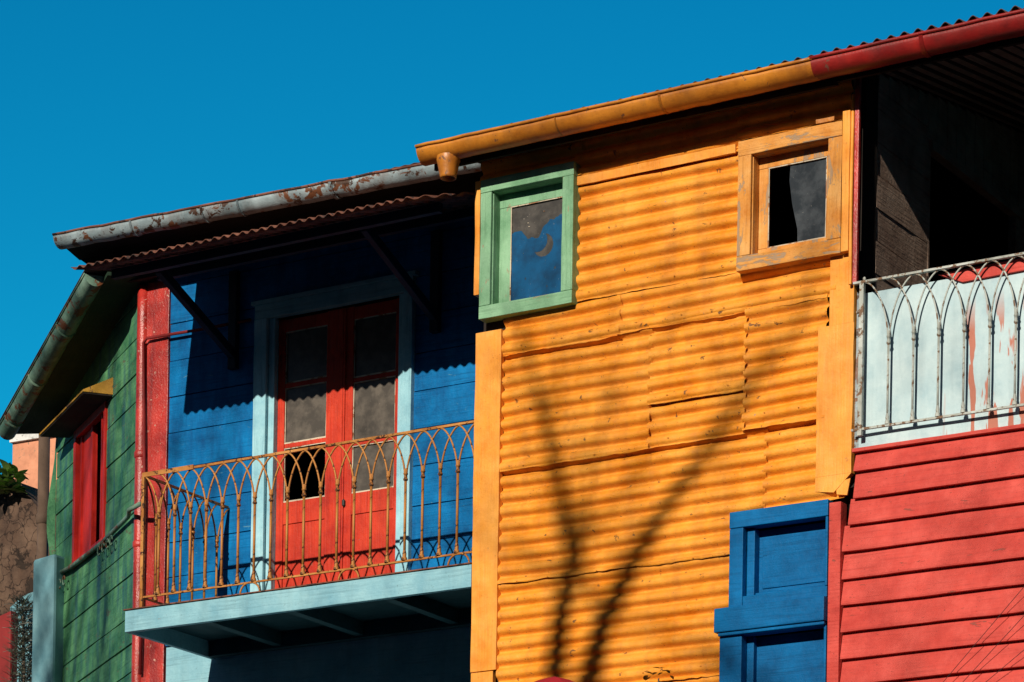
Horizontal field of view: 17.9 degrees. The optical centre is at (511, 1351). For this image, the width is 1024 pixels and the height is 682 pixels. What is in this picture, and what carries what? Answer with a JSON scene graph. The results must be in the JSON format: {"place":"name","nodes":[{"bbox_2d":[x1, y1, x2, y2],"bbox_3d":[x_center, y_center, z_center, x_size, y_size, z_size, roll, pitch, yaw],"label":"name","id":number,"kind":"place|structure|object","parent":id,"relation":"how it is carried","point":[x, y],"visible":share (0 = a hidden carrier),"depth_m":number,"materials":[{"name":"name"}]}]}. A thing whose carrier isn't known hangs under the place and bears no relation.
{"place":"outdoors","nodes":[
{"label":"outdoors","id":0,"kind":"place"},
{"bbox_2d":[0,483,56,615],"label":"earth wall","id":1,"kind":"structure","parent":0,"point":[18,539],"depth_m":35.47,"materials":[{"name":"brown soil"}]},
{"bbox_2d":[0,459,29,493],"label":"leafy plant","id":2,"kind":"object","parent":1,"relation":"on","point":[8,471],"visible":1,"depth_m":35.30,"materials":[{"name":"green plant"}]},
{"bbox_2d":[9,434,57,491],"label":"salmon house","id":3,"kind":"structure","parent":0,"point":[25,451],"depth_m":44.49,"materials":[{"name":"paint"}]},
{"bbox_2d":[0,0,1023,474],"label":"sky","id":4,"kind":"structure","parent":0,"point":[111,110],"materials":[{"name":"blue"}]},
{"bbox_3d":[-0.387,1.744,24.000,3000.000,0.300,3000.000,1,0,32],"label":"ground","id":5,"kind":"structure","parent":0,"visible":0},
{"bbox_2d":[0,611,17,681],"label":"red wall","id":6,"kind":"structure","parent":5,"relation":"on","point":[4,633],"depth_m":30.45,"materials":[{"name":"paint"}]},
{"bbox_2d":[2,593,32,681],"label":"spiky plant","id":7,"kind":"object","parent":5,"relation":"on","point":[24,637],"visible":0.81,"depth_m":30.17,"materials":[{"name":"green plant"}]},
{"bbox_2d":[10,592,32,681],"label":"round topped wall","id":8,"kind":"structure","parent":5,"relation":"on","point":[30,600],"depth_m":30.44,"materials":[{"name":"grey stone"}]},
{"bbox_2d":[36,436,49,558],"bbox_3d":[-4.533,-3.744,30.869,0.132,10.538,0.129,1,0,32],"label":"vent pipe","id":9,"kind":"object","parent":5,"relation":"on","point":[43,481],"visible":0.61,"depth_m":30.82,"materials":[{"name":"brown metal"}]},
{"bbox_2d":[32,554,63,681],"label":"gate pillar","id":10,"kind":"structure","parent":5,"relation":"on","point":[47,636],"depth_m":29.30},
{"bbox_2d":[0,162,483,681],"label":"corner house","id":11,"kind":"structure","parent":5,"relation":"on","point":[252,416],"depth_m":26.17,"materials":[{"name":"blue wood"}]},
{"bbox_2d":[70,401,108,568],"bbox_3d":[-3.565,-7.617,28.609,0.400,1.225,1.110,1,0,-22],"label":"window","id":12,"kind":"structure","parent":11,"relation":"in","point":[89,461],"depth_m":28.76,"materials":[{"name":"red wood"}]},
{"bbox_2d":[250,270,419,591],"bbox_3d":[-1.429,-7.202,26.115,1.610,2.716,0.162,1,0,32],"label":"door","id":13,"kind":"structure","parent":11,"relation":"in","point":[344,374],"depth_m":26.12,"materials":[{"name":"red wood"}]},
{"bbox_2d":[535,676,573,681],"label":"red parasol","id":14,"kind":"object","parent":5,"relation":"on","point":[554,679],"visible":1,"depth_m":22.43,"materials":[{"name":"fabric"}]},
{"bbox_2d":[643,667,673,681],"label":"climbing plant","id":15,"kind":"object","parent":5,"relation":"on","point":[645,677],"visible":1,"depth_m":22.76,"materials":[{"name":"green plant"}]},
{"bbox_2d":[415,55,1007,681],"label":"yellow house","id":16,"kind":"structure","parent":5,"relation":"on","point":[665,351],"depth_m":23.19,"materials":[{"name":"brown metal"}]},
{"bbox_2d":[479,161,579,322],"bbox_3d":[0.149,-8.121,23.789,0.801,1.028,0.192,1,0,32],"label":"window","id":17,"kind":"structure","parent":16,"relation":"in","point":[529,225],"depth_m":23.80,"materials":[{"name":"green wood"}]},
{"bbox_2d":[714,499,831,681],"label":"blue shutter window","id":18,"kind":"structure","parent":16,"relation":"in","point":[782,587],"depth_m":22.68,"materials":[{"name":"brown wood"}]},
{"bbox_2d":[736,121,842,274],"bbox_3d":[1.975,-8.042,22.655,0.810,0.918,0.192,1,0,32],"label":"window","id":19,"kind":"structure","parent":16,"relation":"in","point":[813,155],"depth_m":22.64,"materials":[{"name":"brown wood"}]},
{"bbox_2d":[809,5,1023,681],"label":"red house","id":20,"kind":"structure","parent":5,"relation":"on","point":[926,566],"depth_m":22.14,"materials":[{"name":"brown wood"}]},
{"bbox_2d":[943,587,1023,681],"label":"cable","id":21,"kind":"object","parent":20,"relation":"attached to","point":[983,634],"visible":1,"depth_m":21.75,"materials":[{"name":"black rubber"}]},
{"bbox_2d":[963,616,1023,681],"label":"cable","id":22,"kind":"object","parent":20,"relation":"attached to","point":[993,648],"visible":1,"depth_m":21.71,"materials":[{"name":"black rubber"}]},
{"bbox_2d":[986,650,1023,681],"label":"cable","id":23,"kind":"object","parent":20,"relation":"attached to","point":[1004,666],"visible":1,"depth_m":21.67,"materials":[{"name":"black rubber"}]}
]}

